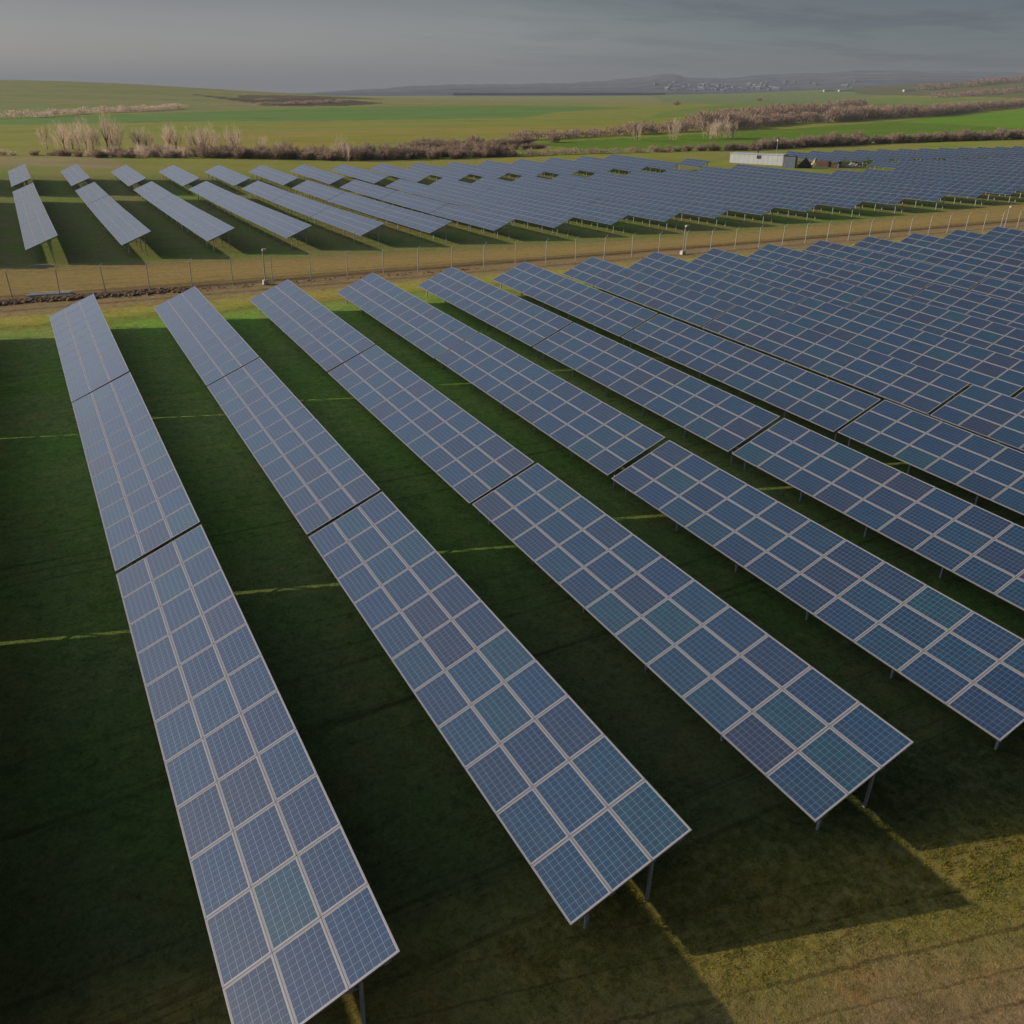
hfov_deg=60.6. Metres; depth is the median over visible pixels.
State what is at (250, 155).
bare shrub
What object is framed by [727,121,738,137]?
bare tree
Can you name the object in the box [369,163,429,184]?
solar table
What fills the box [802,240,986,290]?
solar table
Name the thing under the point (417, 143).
bare shrub
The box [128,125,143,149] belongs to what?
bare tree
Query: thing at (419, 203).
solar table
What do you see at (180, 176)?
solar table
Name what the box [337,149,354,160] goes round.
bare shrub
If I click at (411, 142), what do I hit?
bare shrub
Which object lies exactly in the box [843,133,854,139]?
bare shrub
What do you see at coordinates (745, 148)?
bare shrub
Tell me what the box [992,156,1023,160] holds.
solar table
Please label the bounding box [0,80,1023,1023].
ground
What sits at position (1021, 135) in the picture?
bare shrub
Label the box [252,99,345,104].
hedgerow
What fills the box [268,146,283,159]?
bare shrub
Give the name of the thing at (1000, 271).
solar table
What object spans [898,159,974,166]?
solar table
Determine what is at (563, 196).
solar table
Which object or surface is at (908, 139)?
bare shrub
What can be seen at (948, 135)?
bare shrub
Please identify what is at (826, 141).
bare shrub
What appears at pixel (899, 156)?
solar table
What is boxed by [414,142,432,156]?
bare shrub
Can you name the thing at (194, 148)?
bare shrub
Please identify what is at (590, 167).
solar table
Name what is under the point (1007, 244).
solar table
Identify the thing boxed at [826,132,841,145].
bare shrub
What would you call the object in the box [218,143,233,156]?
bare shrub
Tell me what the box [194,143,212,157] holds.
bare shrub
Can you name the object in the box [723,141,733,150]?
bare shrub
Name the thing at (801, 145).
bare shrub
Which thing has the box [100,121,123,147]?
bare tree
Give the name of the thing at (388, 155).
bare shrub
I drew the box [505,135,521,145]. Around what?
bare shrub
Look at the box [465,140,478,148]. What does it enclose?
bare shrub
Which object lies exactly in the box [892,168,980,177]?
solar table
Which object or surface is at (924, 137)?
bare shrub
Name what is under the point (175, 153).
bare shrub
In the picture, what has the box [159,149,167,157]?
bare shrub
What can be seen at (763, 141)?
bare shrub
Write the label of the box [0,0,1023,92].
sky
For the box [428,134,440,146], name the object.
bare shrub
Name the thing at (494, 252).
wire fence
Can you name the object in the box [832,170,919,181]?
solar table
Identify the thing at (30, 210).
solar table
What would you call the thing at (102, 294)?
soil bank
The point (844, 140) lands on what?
bare shrub
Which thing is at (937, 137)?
bare shrub
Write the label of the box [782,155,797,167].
storage container
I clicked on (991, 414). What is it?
solar table
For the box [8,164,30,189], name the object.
solar table
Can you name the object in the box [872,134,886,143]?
bare shrub
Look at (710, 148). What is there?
bare shrub
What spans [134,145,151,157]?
bare shrub
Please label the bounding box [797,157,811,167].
covered stack
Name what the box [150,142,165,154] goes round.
bare shrub
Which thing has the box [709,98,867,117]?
hedgerow
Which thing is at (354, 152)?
bare shrub
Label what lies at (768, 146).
bare shrub
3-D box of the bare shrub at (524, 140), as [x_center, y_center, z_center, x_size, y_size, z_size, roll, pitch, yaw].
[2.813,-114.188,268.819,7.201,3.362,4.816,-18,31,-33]
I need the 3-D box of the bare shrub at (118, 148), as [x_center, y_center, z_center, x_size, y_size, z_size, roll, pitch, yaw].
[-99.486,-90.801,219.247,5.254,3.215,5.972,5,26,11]
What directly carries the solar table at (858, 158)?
on the ground at (42, 462)
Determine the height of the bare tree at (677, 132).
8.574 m
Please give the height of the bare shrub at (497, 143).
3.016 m
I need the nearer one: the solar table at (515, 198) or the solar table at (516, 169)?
the solar table at (515, 198)
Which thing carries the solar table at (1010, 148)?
on the ground at (42, 462)
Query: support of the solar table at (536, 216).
on the ground at (42, 462)
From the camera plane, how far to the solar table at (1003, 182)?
156.21 m
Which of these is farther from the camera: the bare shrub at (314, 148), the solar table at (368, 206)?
the bare shrub at (314, 148)
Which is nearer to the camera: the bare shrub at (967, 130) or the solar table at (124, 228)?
the solar table at (124, 228)
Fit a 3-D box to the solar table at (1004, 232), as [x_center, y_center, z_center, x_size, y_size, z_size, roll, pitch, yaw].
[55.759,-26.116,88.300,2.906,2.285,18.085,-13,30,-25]
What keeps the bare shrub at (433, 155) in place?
on the ground at (42, 462)
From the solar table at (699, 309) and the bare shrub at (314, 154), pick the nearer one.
the solar table at (699, 309)
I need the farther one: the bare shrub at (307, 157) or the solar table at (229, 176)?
the bare shrub at (307, 157)
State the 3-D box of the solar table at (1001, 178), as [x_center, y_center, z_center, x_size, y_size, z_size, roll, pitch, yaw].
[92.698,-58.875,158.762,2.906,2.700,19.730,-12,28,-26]
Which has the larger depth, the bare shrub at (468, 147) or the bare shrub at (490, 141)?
the bare shrub at (490, 141)
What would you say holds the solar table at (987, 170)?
on the ground at (42, 462)
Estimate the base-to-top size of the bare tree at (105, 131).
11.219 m
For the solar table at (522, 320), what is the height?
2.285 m
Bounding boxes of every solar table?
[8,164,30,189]
[13,183,38,205]
[16,196,46,224]
[20,213,57,262]
[49,294,128,402]
[61,164,89,189]
[72,372,199,571]
[75,182,107,210]
[87,195,125,228]
[102,211,150,256]
[111,165,145,191]
[116,525,399,1023]
[134,181,171,210]
[152,194,197,225]
[154,286,258,385]
[159,165,198,192]
[176,209,233,252]
[189,181,231,210]
[205,165,249,192]
[207,358,380,534]
[213,193,266,227]
[241,181,289,209]
[245,208,311,248]
[248,165,298,189]
[250,279,375,382]
[272,193,330,225]
[291,164,343,189]
[292,180,343,205]
[309,492,691,928]
[311,206,384,245]
[327,192,390,220]
[328,345,534,515]
[330,164,387,187]
[337,272,478,368]
[339,180,395,204]
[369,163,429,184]
[372,205,451,242]
[379,191,447,218]
[385,179,444,201]
[406,162,470,182]
[418,267,571,356]
[430,178,490,195]
[430,189,500,211]
[430,204,514,239]
[435,332,665,487]
[443,161,508,179]
[472,176,535,193]
[472,463,913,829]
[477,160,544,178]
[478,188,551,208]
[484,202,574,236]
[493,261,657,345]
[512,159,580,176]
[512,175,578,190]
[523,186,600,205]
[533,323,779,463]
[537,200,629,233]
[543,157,615,176]
[551,173,618,188]
[563,257,735,330]
[568,185,645,202]
[574,156,648,173]
[587,198,681,230]
[588,172,657,186]
[605,154,679,171]
[609,183,688,199]
[611,440,1023,749]
[621,314,880,440]
[625,170,696,183]
[628,252,805,316]
[635,195,730,226]
[648,180,730,196]
[661,168,733,181]
[679,158,709,168]
[679,193,777,223]
[688,178,771,193]
[691,248,871,307]
[697,166,769,178]
[702,305,969,415]
[721,190,821,218]
[726,176,811,190]
[731,164,805,176]
[732,418,1023,610]
[747,244,931,298]
[763,174,850,187]
[764,188,865,216]
[776,297,1023,396]
[784,151,846,167]
[798,172,886,184]
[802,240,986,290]
[805,185,908,212]
[809,151,870,166]
[832,150,894,163]
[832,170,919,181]
[838,400,1023,514]
[844,182,949,209]
[846,290,1023,359]
[852,236,1023,286]
[854,150,917,161]
[863,169,951,179]
[868,160,948,169]
[877,149,939,160]
[881,180,987,204]
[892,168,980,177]
[897,149,960,159]
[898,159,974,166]
[899,233,1023,267]
[910,283,1023,329]
[915,178,1022,201]
[918,148,982,158]
[920,167,1008,176]
[922,158,999,166]
[930,384,1023,450]
[938,148,1001,157]
[944,229,1023,253]
[946,158,1023,165]
[946,166,1023,174]
[947,176,1023,196]
[958,147,1021,157]
[969,157,1023,162]
[969,277,1023,304]
[972,165,1023,170]
[976,147,1023,155]
[978,175,1023,192]
[986,226,1023,240]
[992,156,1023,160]
[995,147,1023,149]
[997,164,1023,168]
[1006,174,1023,177]
[1014,390,1023,400]
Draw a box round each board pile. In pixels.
[26,290,74,297]
[31,264,53,266]
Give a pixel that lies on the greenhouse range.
(542, 94)
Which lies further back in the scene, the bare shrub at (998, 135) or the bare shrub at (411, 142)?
the bare shrub at (998, 135)
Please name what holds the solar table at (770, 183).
on the ground at (42, 462)
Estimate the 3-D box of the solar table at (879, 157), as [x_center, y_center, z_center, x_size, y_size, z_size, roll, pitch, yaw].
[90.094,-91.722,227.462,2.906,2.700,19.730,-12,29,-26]
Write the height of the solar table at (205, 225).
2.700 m
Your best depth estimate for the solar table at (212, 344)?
52.07 m
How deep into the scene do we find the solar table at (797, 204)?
133.80 m
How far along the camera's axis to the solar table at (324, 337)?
54.73 m
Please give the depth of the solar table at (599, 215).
120.29 m
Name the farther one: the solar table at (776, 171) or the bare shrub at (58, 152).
the bare shrub at (58, 152)
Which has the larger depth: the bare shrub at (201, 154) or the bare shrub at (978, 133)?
the bare shrub at (978, 133)
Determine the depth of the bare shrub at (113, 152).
215.44 m
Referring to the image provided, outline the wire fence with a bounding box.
[2,210,1021,297]
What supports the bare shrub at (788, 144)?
on the ground at (42, 462)
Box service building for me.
[730,148,787,165]
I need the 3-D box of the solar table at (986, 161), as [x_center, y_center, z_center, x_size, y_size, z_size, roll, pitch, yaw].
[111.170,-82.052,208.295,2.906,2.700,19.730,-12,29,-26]
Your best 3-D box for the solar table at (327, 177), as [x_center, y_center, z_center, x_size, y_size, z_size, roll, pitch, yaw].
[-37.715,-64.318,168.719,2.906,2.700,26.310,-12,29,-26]
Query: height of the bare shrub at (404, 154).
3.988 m
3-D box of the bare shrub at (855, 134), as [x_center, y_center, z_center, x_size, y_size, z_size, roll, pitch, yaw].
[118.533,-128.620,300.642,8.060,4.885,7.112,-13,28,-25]
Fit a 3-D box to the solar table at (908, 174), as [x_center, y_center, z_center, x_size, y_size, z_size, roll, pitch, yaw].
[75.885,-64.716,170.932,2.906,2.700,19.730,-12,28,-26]
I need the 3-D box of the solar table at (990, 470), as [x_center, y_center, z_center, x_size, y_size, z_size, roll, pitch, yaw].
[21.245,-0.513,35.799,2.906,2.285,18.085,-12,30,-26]
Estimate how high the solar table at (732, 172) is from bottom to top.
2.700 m
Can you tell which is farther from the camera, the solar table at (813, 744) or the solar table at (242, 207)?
the solar table at (242, 207)
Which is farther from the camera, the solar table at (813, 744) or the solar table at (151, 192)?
the solar table at (151, 192)
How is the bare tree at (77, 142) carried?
on the ground at (42, 462)
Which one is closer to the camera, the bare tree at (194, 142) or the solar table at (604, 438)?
the solar table at (604, 438)
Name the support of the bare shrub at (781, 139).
on the ground at (42, 462)
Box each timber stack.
[816,160,829,166]
[828,161,840,166]
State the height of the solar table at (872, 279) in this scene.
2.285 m
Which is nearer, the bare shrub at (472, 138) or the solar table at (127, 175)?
the solar table at (127, 175)
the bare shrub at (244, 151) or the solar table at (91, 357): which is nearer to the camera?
the solar table at (91, 357)
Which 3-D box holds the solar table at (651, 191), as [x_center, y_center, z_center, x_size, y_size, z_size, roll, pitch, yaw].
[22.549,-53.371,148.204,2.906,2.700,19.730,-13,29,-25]
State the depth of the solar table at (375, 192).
145.26 m
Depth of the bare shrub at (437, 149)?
227.44 m
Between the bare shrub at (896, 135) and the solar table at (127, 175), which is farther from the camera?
the bare shrub at (896, 135)
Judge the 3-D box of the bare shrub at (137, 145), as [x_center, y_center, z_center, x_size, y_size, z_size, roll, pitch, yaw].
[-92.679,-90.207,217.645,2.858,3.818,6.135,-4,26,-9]
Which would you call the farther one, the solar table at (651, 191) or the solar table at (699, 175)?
the solar table at (699, 175)
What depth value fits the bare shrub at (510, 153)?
233.53 m
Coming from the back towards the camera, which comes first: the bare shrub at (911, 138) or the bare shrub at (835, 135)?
the bare shrub at (911, 138)
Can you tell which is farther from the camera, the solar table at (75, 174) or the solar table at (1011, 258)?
the solar table at (75, 174)
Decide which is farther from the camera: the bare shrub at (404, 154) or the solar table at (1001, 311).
the bare shrub at (404, 154)
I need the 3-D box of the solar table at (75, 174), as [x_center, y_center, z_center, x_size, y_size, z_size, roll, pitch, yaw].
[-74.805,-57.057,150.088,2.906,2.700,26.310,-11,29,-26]
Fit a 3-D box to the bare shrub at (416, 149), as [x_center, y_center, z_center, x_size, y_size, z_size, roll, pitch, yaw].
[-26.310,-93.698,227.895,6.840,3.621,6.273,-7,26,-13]
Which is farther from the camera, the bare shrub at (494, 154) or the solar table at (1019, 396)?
the bare shrub at (494, 154)
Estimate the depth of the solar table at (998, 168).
188.35 m
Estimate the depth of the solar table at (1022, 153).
253.52 m
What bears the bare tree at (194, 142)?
on the ground at (42, 462)
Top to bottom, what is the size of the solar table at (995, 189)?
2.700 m
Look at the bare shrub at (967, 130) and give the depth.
312.02 m
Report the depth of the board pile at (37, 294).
65.81 m
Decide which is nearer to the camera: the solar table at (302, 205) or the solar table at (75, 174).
the solar table at (302, 205)
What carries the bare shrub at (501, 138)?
on the ground at (42, 462)
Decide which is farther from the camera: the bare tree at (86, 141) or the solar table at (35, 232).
the bare tree at (86, 141)
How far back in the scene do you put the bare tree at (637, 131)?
296.04 m
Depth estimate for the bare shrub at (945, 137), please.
311.11 m
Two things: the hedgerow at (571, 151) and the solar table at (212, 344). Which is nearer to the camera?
the solar table at (212, 344)
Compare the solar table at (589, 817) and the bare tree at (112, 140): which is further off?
the bare tree at (112, 140)
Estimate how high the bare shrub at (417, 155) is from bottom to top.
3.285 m
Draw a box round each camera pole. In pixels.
[261,248,268,284]
[680,225,688,254]
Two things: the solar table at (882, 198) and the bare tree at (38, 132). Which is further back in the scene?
the bare tree at (38, 132)
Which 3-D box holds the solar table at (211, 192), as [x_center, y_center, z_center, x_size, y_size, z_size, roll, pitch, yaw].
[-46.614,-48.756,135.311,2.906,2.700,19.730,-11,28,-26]
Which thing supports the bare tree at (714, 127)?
on the ground at (42, 462)
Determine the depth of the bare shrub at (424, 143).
251.06 m
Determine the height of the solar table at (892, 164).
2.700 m
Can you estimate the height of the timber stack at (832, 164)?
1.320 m
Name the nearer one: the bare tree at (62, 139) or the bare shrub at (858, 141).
the bare tree at (62, 139)
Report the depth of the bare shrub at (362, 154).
220.89 m
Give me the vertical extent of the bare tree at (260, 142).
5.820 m
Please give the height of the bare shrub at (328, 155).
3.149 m
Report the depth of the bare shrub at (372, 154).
224.37 m
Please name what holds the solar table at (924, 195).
on the ground at (42, 462)
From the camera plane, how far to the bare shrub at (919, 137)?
308.22 m
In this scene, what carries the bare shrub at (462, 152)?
on the ground at (42, 462)
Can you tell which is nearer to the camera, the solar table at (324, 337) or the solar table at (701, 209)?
the solar table at (324, 337)
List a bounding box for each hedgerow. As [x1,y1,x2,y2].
[0,103,188,117]
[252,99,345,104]
[508,98,1023,138]
[513,145,668,155]
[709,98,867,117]
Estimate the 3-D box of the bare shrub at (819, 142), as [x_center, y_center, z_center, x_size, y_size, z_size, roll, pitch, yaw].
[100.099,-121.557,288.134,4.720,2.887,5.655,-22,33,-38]
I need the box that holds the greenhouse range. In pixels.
[453,93,664,95]
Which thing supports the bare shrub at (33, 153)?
on the ground at (42, 462)
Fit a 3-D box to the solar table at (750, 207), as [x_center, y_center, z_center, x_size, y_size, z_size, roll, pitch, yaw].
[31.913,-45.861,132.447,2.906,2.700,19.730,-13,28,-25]
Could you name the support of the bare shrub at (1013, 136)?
on the ground at (42, 462)
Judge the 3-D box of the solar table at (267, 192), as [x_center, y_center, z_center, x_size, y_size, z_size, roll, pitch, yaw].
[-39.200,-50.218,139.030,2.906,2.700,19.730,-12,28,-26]
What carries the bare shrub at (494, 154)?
on the ground at (42, 462)
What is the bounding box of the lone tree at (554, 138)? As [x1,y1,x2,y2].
[547,132,559,142]
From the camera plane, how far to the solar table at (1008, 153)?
245.26 m
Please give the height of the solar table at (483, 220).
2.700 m
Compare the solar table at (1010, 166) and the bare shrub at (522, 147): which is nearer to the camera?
the solar table at (1010, 166)
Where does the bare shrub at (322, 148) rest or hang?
on the ground at (42, 462)
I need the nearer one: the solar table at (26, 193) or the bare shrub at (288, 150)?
the solar table at (26, 193)
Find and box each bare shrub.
[0,149,9,154]
[29,150,38,155]
[53,149,63,155]
[60,148,72,155]
[71,150,83,156]
[87,148,101,157]
[102,143,123,151]
[103,148,120,156]
[114,150,131,157]
[127,151,135,157]
[133,141,142,156]
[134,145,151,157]
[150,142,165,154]
[150,144,163,156]
[155,149,174,157]
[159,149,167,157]
[171,145,188,157]
[171,148,182,157]
[186,142,205,156]
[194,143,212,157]
[205,146,224,157]
[214,148,228,157]
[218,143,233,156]
[230,145,245,158]
[234,148,253,158]
[236,146,251,158]
[252,144,271,158]
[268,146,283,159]
[273,141,292,148]
[276,145,292,158]
[279,145,296,157]
[291,150,300,158]
[292,145,304,154]
[298,152,311,159]
[301,147,316,159]
[304,145,320,151]
[305,147,321,158]
[314,148,337,159]
[316,143,334,152]
[318,149,338,160]
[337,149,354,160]
[350,147,360,159]
[352,146,369,160]
[355,146,371,159]
[356,141,376,151]
[368,148,377,158]
[373,152,385,159]
[374,142,393,158]
[377,144,400,159]
[391,145,413,159]
[396,139,407,147]
[407,146,423,158]
[408,141,419,147]
[408,150,424,158]
[413,136,425,147]
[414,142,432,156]
[420,140,433,147]
[421,146,444,158]
[425,149,438,158]
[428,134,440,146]
[436,138,450,147]
[439,149,448,156]
[440,144,449,156]
[445,139,463,155]
[446,145,467,158]
[449,149,458,158]
[452,141,473,149]
[464,134,485,144]
[465,132,479,142]
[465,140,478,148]
[466,148,480,156]
[474,137,488,152]
[475,148,490,157]
[486,137,494,145]
[487,140,504,156]
[487,148,500,156]
[491,140,504,146]
[494,144,518,156]
[497,136,506,144]
[497,146,520,156]
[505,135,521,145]
[512,135,526,144]
[520,135,535,144]
[520,143,530,148]
[530,141,541,148]
[674,146,682,151]
[683,144,694,150]
[707,142,720,150]
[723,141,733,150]
[738,143,752,150]
[743,139,762,149]
[759,139,769,148]
[761,141,773,148]
[767,134,787,148]
[775,137,791,148]
[785,136,796,147]
[791,137,812,147]
[796,138,807,146]
[799,134,814,146]
[806,134,820,145]
[810,139,824,146]
[813,133,832,146]
[816,135,828,144]
[821,134,834,145]
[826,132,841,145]
[829,130,839,145]
[836,134,848,145]
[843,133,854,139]
[846,130,868,140]
[852,134,867,144]
[864,135,874,143]
[869,134,889,143]
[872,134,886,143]
[874,136,884,143]
[884,134,895,143]
[892,131,905,142]
[893,134,907,142]
[900,133,909,142]
[907,134,918,142]
[913,133,924,141]
[917,131,927,141]
[925,131,934,141]
[928,134,936,141]
[933,131,942,141]
[934,131,955,140]
[941,131,956,140]
[951,130,967,140]
[956,128,975,139]
[959,130,974,140]
[969,130,986,139]
[972,130,989,140]
[991,126,1009,139]
[1002,130,1012,139]
[1010,128,1023,138]
[1010,130,1020,138]
[1012,128,1023,138]
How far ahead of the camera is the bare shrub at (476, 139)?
261.41 m
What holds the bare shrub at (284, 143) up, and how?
on the ground at (42, 462)
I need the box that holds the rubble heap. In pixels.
[848,162,863,166]
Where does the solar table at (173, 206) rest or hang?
on the ground at (42, 462)
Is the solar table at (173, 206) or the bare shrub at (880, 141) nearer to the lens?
the solar table at (173, 206)
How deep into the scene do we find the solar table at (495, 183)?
156.16 m
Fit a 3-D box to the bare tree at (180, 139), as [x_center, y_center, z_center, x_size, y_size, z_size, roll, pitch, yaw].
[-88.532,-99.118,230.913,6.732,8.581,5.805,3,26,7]
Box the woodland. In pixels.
[911,75,1023,97]
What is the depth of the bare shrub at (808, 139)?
283.74 m
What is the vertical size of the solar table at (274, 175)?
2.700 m
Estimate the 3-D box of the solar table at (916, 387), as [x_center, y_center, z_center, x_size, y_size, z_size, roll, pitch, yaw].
[18.362,-9.138,52.731,2.906,2.285,18.085,-13,30,-25]
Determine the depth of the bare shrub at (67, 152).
212.58 m
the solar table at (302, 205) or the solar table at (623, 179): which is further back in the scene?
the solar table at (623, 179)
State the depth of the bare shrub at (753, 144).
266.23 m
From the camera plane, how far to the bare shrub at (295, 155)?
221.82 m
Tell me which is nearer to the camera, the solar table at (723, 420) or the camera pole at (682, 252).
the solar table at (723, 420)
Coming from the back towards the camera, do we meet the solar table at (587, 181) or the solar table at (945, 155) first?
the solar table at (945, 155)
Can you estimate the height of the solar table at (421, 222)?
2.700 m
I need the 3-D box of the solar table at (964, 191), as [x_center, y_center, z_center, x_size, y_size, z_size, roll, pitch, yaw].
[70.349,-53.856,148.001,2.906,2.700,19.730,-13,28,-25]
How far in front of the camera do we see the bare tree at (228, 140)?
226.63 m
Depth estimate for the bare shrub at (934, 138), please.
308.95 m
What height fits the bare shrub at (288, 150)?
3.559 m
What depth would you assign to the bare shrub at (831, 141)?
289.78 m
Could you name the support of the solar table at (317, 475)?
on the ground at (42, 462)
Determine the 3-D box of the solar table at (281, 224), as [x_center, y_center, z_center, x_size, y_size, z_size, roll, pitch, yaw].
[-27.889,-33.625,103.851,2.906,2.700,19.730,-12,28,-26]
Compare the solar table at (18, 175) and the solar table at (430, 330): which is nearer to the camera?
the solar table at (430, 330)
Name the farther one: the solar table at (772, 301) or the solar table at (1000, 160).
the solar table at (1000, 160)
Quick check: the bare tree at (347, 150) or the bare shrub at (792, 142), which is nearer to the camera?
the bare tree at (347, 150)
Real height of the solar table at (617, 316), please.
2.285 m
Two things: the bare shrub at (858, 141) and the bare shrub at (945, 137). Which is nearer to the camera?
the bare shrub at (858, 141)
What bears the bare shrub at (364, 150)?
on the ground at (42, 462)
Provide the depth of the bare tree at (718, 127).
312.97 m
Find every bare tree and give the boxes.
[33,123,52,148]
[50,122,71,150]
[52,118,81,149]
[67,116,95,151]
[70,127,83,150]
[80,122,99,149]
[88,108,119,148]
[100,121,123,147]
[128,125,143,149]
[137,126,154,149]
[160,122,177,148]
[162,122,184,148]
[183,121,206,148]
[193,127,209,146]
[195,121,220,148]
[220,127,236,145]
[221,123,242,155]
[249,136,269,148]
[331,136,347,159]
[340,142,350,160]
[632,121,641,140]
[666,119,681,139]
[699,119,717,138]
[713,122,722,138]
[717,118,732,137]
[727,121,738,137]
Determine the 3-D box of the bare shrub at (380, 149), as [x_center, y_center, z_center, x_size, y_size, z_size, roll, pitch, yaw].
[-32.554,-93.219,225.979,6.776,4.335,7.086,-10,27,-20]
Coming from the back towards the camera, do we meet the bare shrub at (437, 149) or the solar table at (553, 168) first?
the bare shrub at (437, 149)
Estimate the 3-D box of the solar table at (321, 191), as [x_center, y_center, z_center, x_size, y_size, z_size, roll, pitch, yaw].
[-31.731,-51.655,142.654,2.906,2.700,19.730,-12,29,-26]
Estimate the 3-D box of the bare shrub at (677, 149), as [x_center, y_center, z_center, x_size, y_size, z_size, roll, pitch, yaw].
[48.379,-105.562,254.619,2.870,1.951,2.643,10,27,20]
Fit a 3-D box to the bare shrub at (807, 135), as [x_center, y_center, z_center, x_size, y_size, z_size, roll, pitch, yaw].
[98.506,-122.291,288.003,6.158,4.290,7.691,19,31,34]
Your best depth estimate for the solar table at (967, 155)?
238.23 m
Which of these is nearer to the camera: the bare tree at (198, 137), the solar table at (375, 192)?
the solar table at (375, 192)
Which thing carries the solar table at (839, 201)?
on the ground at (42, 462)
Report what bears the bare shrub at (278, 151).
on the ground at (42, 462)
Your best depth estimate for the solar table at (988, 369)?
54.02 m
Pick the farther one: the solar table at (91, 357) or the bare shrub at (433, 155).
the bare shrub at (433, 155)
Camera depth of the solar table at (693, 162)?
197.02 m
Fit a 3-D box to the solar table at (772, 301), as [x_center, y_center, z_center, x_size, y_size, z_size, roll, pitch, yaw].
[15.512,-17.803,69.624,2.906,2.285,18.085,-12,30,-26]
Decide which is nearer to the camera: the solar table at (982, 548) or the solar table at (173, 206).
the solar table at (982, 548)
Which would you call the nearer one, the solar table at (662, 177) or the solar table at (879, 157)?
the solar table at (662, 177)
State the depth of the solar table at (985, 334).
59.17 m
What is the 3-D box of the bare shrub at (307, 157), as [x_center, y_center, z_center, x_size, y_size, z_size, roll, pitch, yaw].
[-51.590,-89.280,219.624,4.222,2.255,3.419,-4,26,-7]
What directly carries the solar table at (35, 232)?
on the ground at (42, 462)
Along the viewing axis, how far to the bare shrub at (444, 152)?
232.46 m
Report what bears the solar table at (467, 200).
on the ground at (42, 462)
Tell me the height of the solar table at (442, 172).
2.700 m
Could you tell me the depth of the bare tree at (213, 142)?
225.50 m
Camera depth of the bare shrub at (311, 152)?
219.49 m
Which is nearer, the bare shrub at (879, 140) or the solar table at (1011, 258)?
the solar table at (1011, 258)
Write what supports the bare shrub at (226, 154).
on the ground at (42, 462)
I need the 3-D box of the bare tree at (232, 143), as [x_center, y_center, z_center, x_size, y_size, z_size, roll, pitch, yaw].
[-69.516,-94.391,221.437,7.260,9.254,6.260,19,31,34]
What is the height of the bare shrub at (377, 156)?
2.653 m
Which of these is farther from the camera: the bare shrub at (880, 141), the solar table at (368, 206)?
the bare shrub at (880, 141)
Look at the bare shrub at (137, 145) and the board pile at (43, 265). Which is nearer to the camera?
the board pile at (43, 265)
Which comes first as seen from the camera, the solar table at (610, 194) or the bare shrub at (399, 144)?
the solar table at (610, 194)
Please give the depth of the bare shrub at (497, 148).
234.18 m
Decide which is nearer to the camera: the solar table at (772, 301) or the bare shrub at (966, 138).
the solar table at (772, 301)
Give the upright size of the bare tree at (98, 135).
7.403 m
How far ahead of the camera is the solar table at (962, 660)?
28.23 m
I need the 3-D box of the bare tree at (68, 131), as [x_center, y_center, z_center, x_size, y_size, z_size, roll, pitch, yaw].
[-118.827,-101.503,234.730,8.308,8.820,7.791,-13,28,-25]
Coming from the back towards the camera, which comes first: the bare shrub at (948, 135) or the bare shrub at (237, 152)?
the bare shrub at (948, 135)
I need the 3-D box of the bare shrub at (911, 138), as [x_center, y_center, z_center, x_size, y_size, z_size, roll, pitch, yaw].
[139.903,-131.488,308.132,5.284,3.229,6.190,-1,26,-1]
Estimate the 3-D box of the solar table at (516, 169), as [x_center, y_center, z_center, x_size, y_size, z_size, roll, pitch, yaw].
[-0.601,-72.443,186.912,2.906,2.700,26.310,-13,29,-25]
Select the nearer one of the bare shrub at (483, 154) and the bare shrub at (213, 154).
the bare shrub at (213, 154)
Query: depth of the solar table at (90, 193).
125.02 m
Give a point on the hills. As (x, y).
(867, 78)
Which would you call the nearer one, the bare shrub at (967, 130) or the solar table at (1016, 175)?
the solar table at (1016, 175)
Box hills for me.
[293,70,1023,95]
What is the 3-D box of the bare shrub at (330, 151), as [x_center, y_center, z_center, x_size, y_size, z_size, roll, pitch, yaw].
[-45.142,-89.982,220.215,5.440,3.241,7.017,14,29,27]
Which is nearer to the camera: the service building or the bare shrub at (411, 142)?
the service building
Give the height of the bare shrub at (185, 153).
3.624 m
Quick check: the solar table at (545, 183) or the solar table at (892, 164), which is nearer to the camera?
the solar table at (545, 183)
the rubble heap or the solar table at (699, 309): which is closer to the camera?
the solar table at (699, 309)
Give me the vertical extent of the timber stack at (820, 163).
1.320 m
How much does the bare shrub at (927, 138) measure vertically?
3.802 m
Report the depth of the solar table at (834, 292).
71.06 m
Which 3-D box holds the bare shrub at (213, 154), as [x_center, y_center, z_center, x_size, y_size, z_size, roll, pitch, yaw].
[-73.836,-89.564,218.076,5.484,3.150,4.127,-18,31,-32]
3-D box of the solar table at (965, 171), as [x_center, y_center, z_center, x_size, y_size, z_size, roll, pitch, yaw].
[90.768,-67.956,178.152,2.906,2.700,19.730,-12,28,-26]
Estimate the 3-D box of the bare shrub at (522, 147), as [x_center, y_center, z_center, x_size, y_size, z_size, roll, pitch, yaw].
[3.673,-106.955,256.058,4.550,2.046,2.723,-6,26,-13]
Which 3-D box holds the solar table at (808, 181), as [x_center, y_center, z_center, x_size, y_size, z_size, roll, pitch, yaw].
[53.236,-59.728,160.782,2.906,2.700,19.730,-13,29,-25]
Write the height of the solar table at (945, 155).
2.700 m
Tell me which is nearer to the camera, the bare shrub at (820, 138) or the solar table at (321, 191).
the solar table at (321, 191)
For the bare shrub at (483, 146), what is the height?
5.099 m
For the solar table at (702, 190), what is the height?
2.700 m
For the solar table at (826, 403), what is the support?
on the ground at (42, 462)
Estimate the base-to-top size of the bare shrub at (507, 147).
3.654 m
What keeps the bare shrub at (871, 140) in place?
on the ground at (42, 462)
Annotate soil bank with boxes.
[0,267,478,305]
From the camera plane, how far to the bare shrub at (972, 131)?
313.27 m

